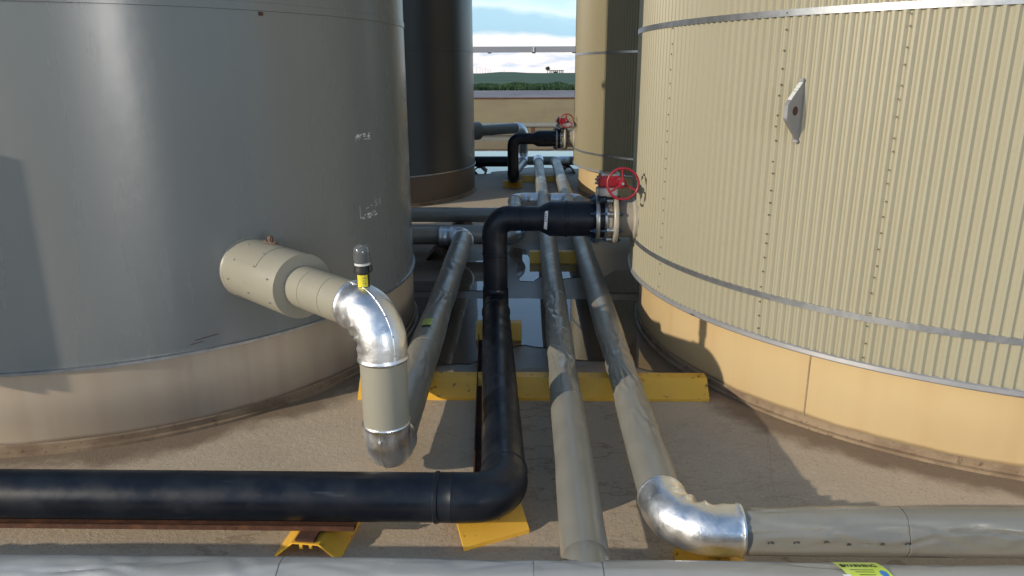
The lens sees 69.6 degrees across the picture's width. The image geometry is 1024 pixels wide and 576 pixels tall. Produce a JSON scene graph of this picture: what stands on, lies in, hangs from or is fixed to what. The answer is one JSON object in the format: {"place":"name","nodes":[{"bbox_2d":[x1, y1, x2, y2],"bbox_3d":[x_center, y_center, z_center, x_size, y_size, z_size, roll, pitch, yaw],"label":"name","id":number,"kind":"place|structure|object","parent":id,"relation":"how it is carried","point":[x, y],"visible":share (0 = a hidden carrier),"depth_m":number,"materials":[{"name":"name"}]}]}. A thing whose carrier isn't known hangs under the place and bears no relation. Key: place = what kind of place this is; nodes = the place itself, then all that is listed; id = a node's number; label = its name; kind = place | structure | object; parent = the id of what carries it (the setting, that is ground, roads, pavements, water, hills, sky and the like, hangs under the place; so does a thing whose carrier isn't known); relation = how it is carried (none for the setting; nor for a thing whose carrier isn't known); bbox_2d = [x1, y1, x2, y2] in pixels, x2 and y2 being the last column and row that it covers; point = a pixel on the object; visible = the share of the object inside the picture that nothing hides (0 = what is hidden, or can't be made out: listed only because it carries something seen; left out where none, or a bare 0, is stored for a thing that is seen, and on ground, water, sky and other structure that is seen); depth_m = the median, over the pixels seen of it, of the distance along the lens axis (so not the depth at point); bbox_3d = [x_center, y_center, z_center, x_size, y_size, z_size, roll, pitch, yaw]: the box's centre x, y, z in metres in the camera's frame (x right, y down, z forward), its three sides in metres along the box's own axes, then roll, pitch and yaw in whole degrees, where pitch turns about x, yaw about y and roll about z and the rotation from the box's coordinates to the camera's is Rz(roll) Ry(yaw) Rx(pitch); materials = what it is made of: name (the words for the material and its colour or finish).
{"place":"outdoors","nodes":[
{"label":"outdoors","id":0,"kind":"place"},
{"bbox_2d":[0,167,1023,565],"bbox_3d":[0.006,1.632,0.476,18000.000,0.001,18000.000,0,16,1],"label":"ground","id":1,"kind":"structure","parent":0,"point":[722,449],"depth_m":3.34,"materials":[{"name":"beige concrete"}]},
{"bbox_2d":[0,0,417,457],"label":"storage tank","id":2,"kind":"object","parent":1,"relation":"on","point":[158,158],"visible":0.91,"depth_m":3.43,"materials":[{"name":"grey metal"}]},
{"bbox_2d":[274,522,360,556],"bbox_3d":[-0.728,0.905,2.832,0.244,0.082,0.340,2,16,7],"label":"pipe stand","id":3,"kind":"object","parent":1,"relation":"on","point":[333,543],"visible":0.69,"depth_m":2.70,"materials":[{"name":"yellow paint"}]},
{"bbox_2d":[0,519,357,530],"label":"support channel","id":4,"kind":"object","parent":3,"relation":"on","point":[177,525],"visible":0.53,"depth_m":2.73,"materials":[{"name":"metal"}]},
{"bbox_2d":[426,244,448,260],"bbox_3d":[-0.688,-0.378,7.198,0.244,0.100,0.500,0,16,1],"label":"pipe stand","id":5,"kind":"object","parent":1,"relation":"on","point":[444,250],"visible":0.47,"depth_m":7.03,"materials":[{"name":"metal"}]},
{"bbox_2d":[412,193,585,244],"bbox_3d":[-0.680,-0.668,7.691,4.237,0.212,1.793,-11,19,-33],"label":"insulated pipe","id":6,"kind":"object","parent":5,"relation":"on","point":[425,234],"visible":0.3,"depth_m":7.14,"materials":[{"name":"metal"}]},
{"bbox_2d":[402,0,476,206],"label":"storage tank","id":7,"kind":"object","parent":1,"relation":"on","point":[438,41],"visible":0.36,"depth_m":9.75,"materials":[{"name":"grey metal"}]},
{"bbox_2d":[474,122,527,171],"bbox_3d":[-0.401,-2.354,12.331,1.361,0.830,1.746,0,16,1],"label":"insulated pipe","id":8,"kind":"object","parent":7,"relation":"attached to","point":[480,130],"visible":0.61,"depth_m":12.62,"materials":[{"name":"metal"}]},
{"bbox_2d":[473,46,574,53],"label":"walkway beam","id":9,"kind":"structure","parent":7,"relation":"attached to","point":[512,49],"depth_m":18.08,"materials":[{"name":"metal"}]},
{"bbox_2d":[413,261,482,290],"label":"water","id":10,"kind":"structure","parent":1,"relation":"on","point":[425,274],"depth_m":6.44,"materials":[{"name":"grey liquid"}]},
{"bbox_2d":[452,222,472,224],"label":"pipe stand","id":11,"kind":"object","parent":1,"relation":"on","point":[462,223],"visible":0.18,"depth_m":8.30,"materials":[{"name":"metal"}]},
{"bbox_2d":[411,207,496,221],"bbox_3d":[-1.230,-0.819,8.217,3.190,0.168,0.167,0,16,1],"label":"insulated pipe","id":12,"kind":"object","parent":11,"relation":"on","point":[440,214],"visible":0.37,"depth_m":8.13,"materials":[{"name":"grey metal"}]},
{"bbox_2d":[475,167,487,172],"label":"pipe stand","id":13,"kind":"object","parent":1,"relation":"on","point":[484,169],"visible":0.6,"depth_m":13.17,"materials":[{"name":"grey metal"}]},
{"bbox_2d":[457,503,528,550],"bbox_3d":[-0.107,0.881,2.874,0.270,0.100,0.244,-8,18,-24],"label":"pipe stand","id":14,"kind":"object","parent":1,"relation":"on","point":[513,523],"visible":0.4,"depth_m":2.79,"materials":[{"name":"yellow paint"}]},
{"bbox_2d":[503,180,521,187],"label":"pipe stand","id":15,"kind":"object","parent":1,"relation":"on","point":[508,184],"visible":0.92,"depth_m":11.37,"materials":[{"name":"yellow paint"}]},
{"bbox_2d":[475,130,559,182],"bbox_3d":[-0.686,-2.404,12.516,4.406,0.817,1.889,12,20,36],"label":"black pipe","id":16,"kind":"object","parent":15,"relation":"on","point":[538,138],"visible":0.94,"depth_m":10.87,"materials":[{"name":"black plastic"}]},
{"bbox_2d":[474,97,573,122],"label":"containment wall","id":17,"kind":"structure","parent":1,"relation":"on","point":[519,109],"depth_m":25.30,"materials":[{"name":"beige concrete"}]},
{"bbox_2d":[358,372,708,401],"bbox_3d":[0.115,0.526,4.084,1.900,0.103,0.244,0,16,1],"label":"pipe stand","id":18,"kind":"object","parent":1,"relation":"on","point":[674,387],"visible":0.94,"depth_m":4.00,"materials":[{"name":"yellow paint"}]},
{"bbox_2d":[0,200,604,523],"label":"black pipe","id":19,"kind":"object","parent":18,"relation":"on","point":[494,487],"visible":0.98,"depth_m":2.69,"materials":[{"name":"black plastic"}]},
{"bbox_2d":[219,226,473,467],"bbox_3d":[-0.925,-0.258,5.012,1.095,0.996,4.347,0,16,1],"label":"insulated pipe","id":20,"kind":"object","parent":18,"relation":"on","point":[396,375],"visible":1,"depth_m":3.17,"materials":[{"name":"metal"}]},
{"bbox_2d":[533,155,610,562],"bbox_3d":[0.353,-0.686,7.690,0.184,0.213,11.361,0,16,1],"label":"insulated pipe","id":21,"kind":"object","parent":18,"relation":"on","point":[582,533],"visible":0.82,"depth_m":3.10,"materials":[{"name":"metal"}]},
{"bbox_2d":[521,175,555,181],"bbox_3d":[0.518,-1.797,12.051,0.740,0.100,0.244,0,16,1],"label":"pipe stand","id":22,"kind":"object","parent":1,"relation":"on","point":[531,178],"visible":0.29,"depth_m":11.98,"materials":[{"name":"yellow paint"}]},
{"bbox_2d":[509,247,579,280],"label":"water","id":23,"kind":"structure","parent":1,"relation":"on","point":[527,270],"depth_m":6.66,"materials":[{"name":"blue liquid"}]},
{"bbox_2d":[407,297,682,372],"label":"water","id":24,"kind":"structure","parent":1,"relation":"on","point":[460,343],"depth_m":5.04,"materials":[{"name":"liquid"}]},
{"bbox_2d":[476,320,521,340],"bbox_3d":[-0.086,0.274,4.958,0.300,0.100,0.244,0,16,1],"label":"pipe stand","id":25,"kind":"object","parent":24,"relation":"on","point":[516,327],"visible":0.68,"depth_m":4.89,"materials":[{"name":"yellow paint"}]},
{"bbox_2d":[530,250,575,264],"bbox_3d":[0.381,-0.299,6.916,0.430,0.100,0.244,0,16,1],"label":"pipe stand","id":26,"kind":"object","parent":1,"relation":"on","point":[567,256],"visible":0.58,"depth_m":6.84,"materials":[{"name":"yellow paint"}]},
{"bbox_2d":[563,165,575,173],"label":"pipe stand","id":27,"kind":"object","parent":1,"relation":"on","point":[565,167],"visible":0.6,"depth_m":13.11,"materials":[{"name":"grey metal"}]},
{"bbox_2d":[527,156,573,164],"bbox_3d":[1.974,-2.286,13.210,3.420,0.158,0.158,0,16,1],"label":"insulated pipe","id":28,"kind":"object","parent":27,"relation":"on","point":[547,160],"visible":0.14,"depth_m":13.18,"materials":[{"name":"grey metal"}]},
{"bbox_2d":[550,156,1023,558],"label":"insulated pipe","id":29,"kind":"object","parent":27,"relation":"on","point":[674,514],"visible":0.9,"depth_m":2.47,"materials":[{"name":"metal"}]},
{"bbox_2d":[566,0,639,199],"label":"insulated tank","id":30,"kind":"object","parent":1,"relation":"on","point":[600,136],"visible":0.27,"depth_m":9.62,"materials":[{"name":"metal"}]},
{"bbox_2d":[553,114,573,149],"bbox_3d":[0.747,-2.284,10.759,0.279,0.540,0.489,0,16,1],"label":"gear valve","id":31,"kind":"object","parent":30,"relation":"attached to","point":[561,121],"visible":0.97,"depth_m":10.71,"materials":[{"name":"metal"}]},
{"bbox_2d":[604,270,638,292],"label":"water","id":32,"kind":"structure","parent":1,"relation":"on","point":[618,281],"depth_m":6.21,"materials":[{"name":"grey liquid"}]},
{"bbox_2d":[673,548,743,560],"bbox_3d":[0.711,0.978,2.531,0.244,0.100,0.340,0,16,1],"label":"pipe stand","id":33,"kind":"object","parent":1,"relation":"on","point":[679,554],"visible":0.26,"depth_m":2.59,"materials":[{"name":"yellow paint"}]},
{"bbox_2d":[0,553,1023,575],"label":"insulated pipe","id":34,"kind":"object","parent":33,"relation":"on","point":[64,565],"visible":1,"depth_m":2.22,"materials":[{"name":"silver metal"}]},
{"bbox_2d":[618,0,1023,480],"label":"insulated tank","id":35,"kind":"object","parent":1,"relation":"on","point":[821,222],"visible":0.98,"depth_m":3.30,"materials":[{"name":"metal"}]},
{"bbox_2d":[588,167,639,243],"bbox_3d":[0.646,-0.538,4.769,0.279,0.540,0.489,0,16,1],"label":"gear valve","id":36,"kind":"object","parent":35,"relation":"attached to","point":[609,184],"visible":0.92,"depth_m":4.72,"materials":[{"name":"metal"}]},
{"bbox_2d":[473,72,574,84],"bbox_3d":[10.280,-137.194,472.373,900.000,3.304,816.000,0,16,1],"label":"field","id":37,"kind":"structure","parent":0,"point":[500,78],"depth_m":233.35,"materials":[{"name":"green plant"}]},
{"bbox_2d":[549,70,563,72],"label":"field shelter","id":38,"kind":"object","parent":37,"relation":"on","point":[555,71],"visible":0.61,"depth_m":573.61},
{"bbox_2d":[472,0,575,72],"label":"sky","id":39,"kind":"structure","parent":0,"point":[496,23],"materials":[{"name":"white"}]},
{"bbox_2d":[474,90,574,97],"bbox_3d":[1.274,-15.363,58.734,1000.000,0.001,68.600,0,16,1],"label":"gravel","id":40,"kind":"structure","parent":0,"point":[528,93],"depth_m":64.50,"materials":[{"name":"grey gravel"}]},
{"bbox_2d":[474,81,574,90],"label":"weeds","id":41,"kind":"object","parent":40,"relation":"on","point":[557,85],"visible":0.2,"depth_m":76.74,"materials":[{"name":"green plant"}]},
{"bbox_2d":[475,128,578,173],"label":"water","id":42,"kind":"structure","parent":0,"point":[492,145],"depth_m":16.89,"materials":[{"name":"grey liquid"}]},
{"bbox_2d":[481,122,573,131],"bbox_3d":[0.482,-4.880,22.321,14.000,0.270,0.200,0,16,1],"label":"insulated pipe","id":43,"kind":"object","parent":42,"relation":"on","point":[532,126],"visible":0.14,"depth_m":22.23,"materials":[{"name":"grey metal"}]},
{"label":"pipe stand","id":44,"kind":"object","parent":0,"visible":0},
{"bbox_2d":[473,334,481,471],"bbox_3d":[-0.137,0.561,3.865,0.100,0.048,1.750,-1,16,-2],"label":"support channel","id":45,"kind":"object","parent":44,"relation":"on","point":[478,442],"visible":0.27,"depth_m":3.59,"materials":[{"name":"brown metal"}]}
]}

